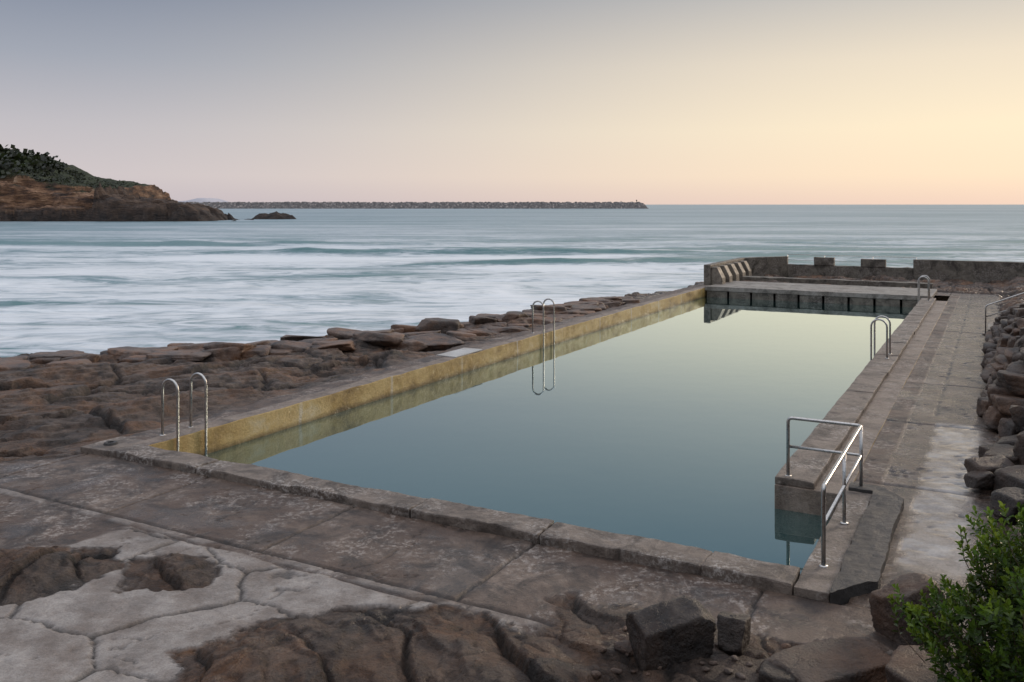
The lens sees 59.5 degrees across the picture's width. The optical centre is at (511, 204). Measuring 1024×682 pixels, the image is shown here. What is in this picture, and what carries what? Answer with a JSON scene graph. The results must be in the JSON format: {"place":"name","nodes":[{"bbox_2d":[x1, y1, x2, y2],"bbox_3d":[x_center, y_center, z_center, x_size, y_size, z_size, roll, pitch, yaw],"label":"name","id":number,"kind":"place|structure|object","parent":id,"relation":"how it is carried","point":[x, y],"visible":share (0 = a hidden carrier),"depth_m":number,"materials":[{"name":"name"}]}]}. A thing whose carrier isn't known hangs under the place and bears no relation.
{"place":"outdoors","nodes":[
{"label":"outdoors","id":0,"kind":"place"},
{"bbox_2d":[159,372,206,455],"bbox_3d":[-5.757,4.248,15.720,0.448,2.503,0.719,0,0,28],"label":"pool ladder","id":1,"kind":"object","parent":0,"point":[190,408],"visible":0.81,"depth_m":15.87,"materials":[{"name":"silver metal"}]},
{"bbox_2d":[178,198,227,202],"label":"distant hill","id":2,"kind":"structure","parent":0,"point":[199,200],"depth_m":3978.20,"materials":[{"name":"grey"}]},
{"bbox_2d":[132,285,709,454],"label":"pool wall","id":3,"kind":"structure","parent":0,"point":[223,433],"depth_m":20.39,"materials":[{"name":"yellow concrete"}]},
{"bbox_2d":[110,444,799,594],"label":"pool kerb","id":4,"kind":"structure","parent":3,"relation":"attached to","point":[763,576],"depth_m":11.29,"materials":[{"name":"concrete"}]},
{"bbox_2d":[437,348,482,357],"bbox_3d":[-1.399,3.980,24.096,0.604,0.036,1.402,0,0,28],"label":"pale plate","id":5,"kind":"object","parent":3,"relation":"on","point":[459,352],"visible":1,"depth_m":23.99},
{"bbox_2d":[531,298,554,348],"bbox_3d":[0.976,4.238,28.127,0.448,2.523,0.850,0,0,28],"label":"pool ladder","id":6,"kind":"object","parent":3,"relation":"attached to","point":[543,319],"visible":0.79,"depth_m":28.34,"materials":[{"name":"silver metal"}]},
{"bbox_2d":[0,438,1020,681],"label":"ground","id":7,"kind":"structure","parent":0,"point":[116,570],"depth_m":9.39,"materials":[{"name":"concrete"}]},
{"bbox_2d":[81,436,142,456],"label":"corner slab","id":8,"kind":"structure","parent":7,"relation":"on","point":[98,448],"depth_m":14.89,"materials":[{"name":"concrete"}]},
{"bbox_2d":[103,440,117,445],"bbox_3d":[-6.741,4.014,15.048,0.240,0.052,0.240,0,0,0],"label":"drain ring","id":9,"kind":"object","parent":8,"relation":"on","point":[110,443],"visible":1,"depth_m":15.01,"materials":[{"name":"grey metal"}]},
{"bbox_2d":[625,595,716,671],"bbox_3d":[1.435,3.907,8.181,0.721,0.570,0.496,0,0,-18],"label":"boulder","id":10,"kind":"object","parent":7,"relation":"on","point":[668,634],"visible":0.91,"depth_m":8.00,"materials":[{"name":"grey stone"}]},
{"bbox_2d":[717,611,750,655],"bbox_3d":[2.053,3.998,8.331,0.277,0.344,0.380,0,0,28],"label":"boulder","id":11,"kind":"object","parent":7,"relation":"on","point":[734,633],"visible":0.98,"depth_m":8.24,"materials":[{"name":"grey stone"}]},
{"bbox_2d":[591,626,886,681],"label":"loose stones","id":12,"kind":"object","parent":7,"relation":"on","point":[624,647],"visible":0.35,"depth_m":7.96,"materials":[{"name":"stone"}]},
{"bbox_2d":[758,660,796,681],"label":"boulder","id":13,"kind":"object","parent":7,"relation":"on","point":[769,672],"visible":0.63,"depth_m":7.64,"materials":[{"name":"grey stone"}]},
{"bbox_2d":[756,636,890,681],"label":"boulder","id":14,"kind":"object","parent":7,"relation":"on","point":[852,659],"visible":0.82,"depth_m":7.81,"materials":[{"name":"stone"}]},
{"bbox_2d":[869,572,950,646],"bbox_3d":[3.791,3.871,8.473,0.592,0.699,0.520,0,0,-17],"label":"boulder","id":15,"kind":"object","parent":7,"relation":"on","point":[911,585],"visible":0.47,"depth_m":8.44,"materials":[{"name":"stone"}]},
{"bbox_2d":[885,645,980,681],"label":"boulder","id":16,"kind":"object","parent":7,"relation":"on","point":[906,663],"visible":0.69,"depth_m":7.41,"materials":[{"name":"stone"}]},
{"bbox_2d":[887,501,1023,681],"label":"bush","id":17,"kind":"object","parent":7,"relation":"on","point":[1000,608],"visible":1,"depth_m":6.84,"materials":[{"name":"green plant"}]},
{"bbox_2d":[994,515,1022,642],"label":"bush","id":18,"kind":"object","parent":7,"relation":"on","point":[1016,516],"visible":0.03,"depth_m":7.95,"materials":[{"name":"green plant"}]},
{"bbox_2d":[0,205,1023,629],"bbox_3d":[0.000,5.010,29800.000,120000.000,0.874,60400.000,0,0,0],"label":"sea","id":19,"kind":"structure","parent":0,"point":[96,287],"depth_m":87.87,"materials":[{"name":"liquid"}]},
{"bbox_2d":[0,152,253,221],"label":"headland","id":20,"kind":"structure","parent":19,"relation":"in","point":[25,197],"depth_m":288.72,"materials":[{"name":"brown stone"}]},
{"bbox_2d":[0,144,143,190],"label":"headland shrubs","id":21,"kind":"object","parent":20,"relation":"on","point":[14,156],"visible":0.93,"depth_m":311.78,"materials":[{"name":"green plant"}]},
{"bbox_2d":[252,211,295,218],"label":"sea rock","id":22,"kind":"object","parent":19,"relation":"in","point":[275,215],"visible":0.36,"depth_m":323.22,"materials":[{"name":"stone"}]},
{"bbox_2d":[0,285,703,456],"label":"rock shelf","id":23,"kind":"object","parent":19,"relation":"in","point":[44,408],"visible":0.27,"depth_m":20.26,"materials":[{"name":"stone"}]},
{"bbox_2d":[0,296,639,371],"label":"shelf slabs","id":24,"kind":"structure","parent":23,"relation":"on","point":[394,336],"depth_m":26.15,"materials":[{"name":"stone"}]},
{"bbox_2d":[414,318,460,333],"bbox_3d":[-2.420,4.013,29.269,1.521,0.533,0.814,0,0,0],"label":"shelf boulder","id":25,"kind":"object","parent":23,"relation":"on","point":[444,325],"visible":0.68,"depth_m":28.94,"materials":[{"name":"stone"}]},
{"bbox_2d":[469,316,496,324],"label":"shelf boulder","id":26,"kind":"object","parent":23,"relation":"on","point":[474,320],"visible":0.64,"depth_m":30.26,"materials":[{"name":"brown stone"}]},
{"bbox_2d":[502,311,529,322],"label":"shelf boulder","id":27,"kind":"object","parent":23,"relation":"on","point":[508,316],"visible":0.65,"depth_m":31.26,"materials":[{"name":"brown stone"}]},
{"bbox_2d":[178,202,648,208],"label":"breakwater","id":28,"kind":"object","parent":19,"relation":"in","point":[426,205],"visible":0.69,"depth_m":1140.12,"materials":[{"name":"grey concrete"}]},
{"bbox_2d":[693,274,956,296],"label":"spillway rocks","id":29,"kind":"object","parent":19,"relation":"in","point":[945,288],"visible":0.17,"depth_m":47.11,"materials":[{"name":"stone"}]},
{"bbox_2d":[742,276,932,288],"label":"concrete step","id":30,"kind":"object","parent":29,"relation":"on","point":[847,282],"visible":0.53,"depth_m":45.37,"materials":[{"name":"grey concrete"}]},
{"bbox_2d":[775,300,947,516],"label":"pool wall","id":31,"kind":"structure","parent":19,"relation":"in","point":[872,419],"depth_m":16.33,"materials":[{"name":"grey concrete"}]},
{"bbox_2d":[775,298,935,488],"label":"pool kerb","id":32,"kind":"structure","parent":31,"relation":"on","point":[808,468],"depth_m":17.43,"materials":[{"name":"concrete"}]},
{"bbox_2d":[870,315,890,360],"bbox_3d":[9.765,4.238,23.699,0.458,2.523,0.849,0,0,28],"label":"pool ladder","id":33,"kind":"object","parent":32,"relation":"on","point":[874,322],"visible":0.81,"depth_m":23.46,"materials":[{"name":"silver metal"}]},
{"bbox_2d":[918,275,930,301],"bbox_3d":[17.242,4.238,37.477,0.458,2.523,0.800,0,0,28],"label":"pool ladder","id":34,"kind":"object","parent":32,"relation":"on","point":[919,287],"visible":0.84,"depth_m":37.24,"materials":[{"name":"silver metal"}]},
{"bbox_2d":[0,0,1023,204],"label":"sky","id":35,"kind":"structure","parent":0,"point":[648,102],"materials":[{"name":"beige"}]},
{"bbox_2d":[203,297,912,572],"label":"pool water","id":36,"kind":"structure","parent":0,"point":[667,425],"depth_m":17.72,"materials":[{"name":"teal liquid"}]},
{"bbox_2d":[705,281,936,299],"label":"spillway platform","id":37,"kind":"structure","parent":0,"point":[901,293],"depth_m":41.63,"materials":[{"name":"concrete"}]},
{"bbox_2d":[707,291,917,307],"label":"spillway face","id":38,"kind":"object","parent":37,"relation":"attached to","point":[815,299],"visible":0.24,"depth_m":40.70},
{"bbox_2d":[793,276,1023,632],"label":"path","id":39,"kind":"structure","parent":0,"point":[935,432],"depth_m":15.36,"materials":[{"name":"concrete"}]},
{"bbox_2d":[785,416,864,566],"bbox_3d":[3.769,3.618,11.592,1.110,1.004,3.210,0,0,28],"label":"handrail","id":40,"kind":"object","parent":39,"relation":"on","point":[845,480],"visible":0.99,"depth_m":11.69,"materials":[{"name":"silver metal"}]},
{"bbox_2d":[793,491,872,602],"bbox_3d":[3.998,4.766,10.960,0.384,1.488,3.630,0,0,29],"label":"step ledge","id":41,"kind":"object","parent":39,"relation":"on","point":[814,581],"visible":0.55,"depth_m":10.39,"materials":[{"name":"concrete"}]},
{"bbox_2d":[704,256,1023,300],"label":"sea wall","id":42,"kind":"structure","parent":39,"relation":"on","point":[974,271],"depth_m":48.55,"materials":[{"name":"concrete"}]},
{"bbox_2d":[711,261,751,284],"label":"wall buttresses","id":43,"kind":"structure","parent":42,"relation":"attached to","point":[730,272],"depth_m":46.04,"materials":[{"name":"concrete"}]},
{"bbox_2d":[787,254,916,263],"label":"merlons","id":44,"kind":"object","parent":42,"relation":"on","point":[849,261],"visible":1,"depth_m":50.32,"materials":[{"name":"concrete"}]},
{"bbox_2d":[832,482,904,610],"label":"dark kerb","id":45,"kind":"structure","parent":39,"relation":"on","point":[860,573],"depth_m":10.47,"materials":[{"name":"grey concrete"}]},
{"bbox_2d":[964,470,994,487],"bbox_3d":[6.666,3.929,12.794,0.313,0.275,0.317,0,0,-5],"label":"dark rock","id":46,"kind":"object","parent":39,"relation":"on","point":[978,479],"visible":1,"depth_m":12.66,"materials":[{"name":"grey stone"}]},
{"bbox_2d":[978,443,994,457],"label":"dark rock","id":47,"kind":"object","parent":39,"relation":"on","point":[982,449],"visible":0.22,"depth_m":14.10,"materials":[{"name":"grey stone"}]},
{"bbox_2d":[963,455,1014,489],"bbox_3d":[7.007,3.914,13.087,0.650,0.452,0.565,0,0,0],"label":"dark rock","id":48,"kind":"object","parent":39,"relation":"on","point":[992,464],"visible":0.43,"depth_m":12.99,"materials":[{"name":"grey stone"}]},
{"bbox_2d":[983,443,1017,464],"bbox_3d":[7.519,3.905,13.563,0.574,0.448,0.779,0,0,44],"label":"dark rock","id":49,"kind":"object","parent":39,"relation":"on","point":[1005,450],"visible":0.34,"depth_m":13.50,"materials":[{"name":"grey stone"}]},
{"bbox_2d":[985,292,1023,333],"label":"handrail","id":50,"kind":"object","parent":39,"relation":"on","point":[997,302],"visible":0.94,"depth_m":28.15,"materials":[{"name":"silver metal"}]},
{"bbox_2d":[989,487,1023,517],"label":"dark rock","id":51,"kind":"object","parent":39,"relation":"on","point":[1010,497],"visible":0.77,"depth_m":11.69,"materials":[{"name":"grey stone"}]},
{"bbox_2d":[997,434,1017,445],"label":"dark rock","id":52,"kind":"object","parent":39,"relation":"on","point":[1011,440],"visible":0.27,"depth_m":14.23,"materials":[{"name":"grey stone"}]},
{"bbox_2d":[993,465,1023,490],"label":"dark rock","id":53,"kind":"object","parent":39,"relation":"on","point":[1010,476],"visible":0.55,"depth_m":12.36,"materials":[{"name":"grey stone"}]},
{"bbox_2d":[998,418,1019,436],"bbox_3d":[8.762,3.926,15.505,0.625,0.378,0.503,0,0,0],"label":"dark rock","id":54,"kind":"object","parent":39,"relation":"on","point":[1006,427],"visible":0.49,"depth_m":15.47,"materials":[{"name":"grey stone"}]},
{"bbox_2d":[1009,525,1022,552],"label":"dark rock","id":55,"kind":"object","parent":39,"relation":"on","point":[1018,533],"visible":0.13,"depth_m":10.31,"materials":[{"name":"grey stone"}]},
{"bbox_2d":[1009,405,1023,431],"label":"dark rock","id":56,"kind":"object","parent":39,"relation":"on","point":[1017,413],"visible":0.96,"depth_m":14.61,"materials":[{"name":"grey stone"}]},
{"bbox_2d":[1013,431,1023,464],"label":"dark rock","id":57,"kind":"object","parent":39,"relation":"on","point":[1018,449],"visible":0.83,"depth_m":13.21,"materials":[{"name":"grey stone"}]},
{"bbox_2d":[976,302,1023,429],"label":"rock face","id":58,"kind":"object","parent":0,"point":[1002,373],"visible":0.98,"depth_m":18.77}
]}

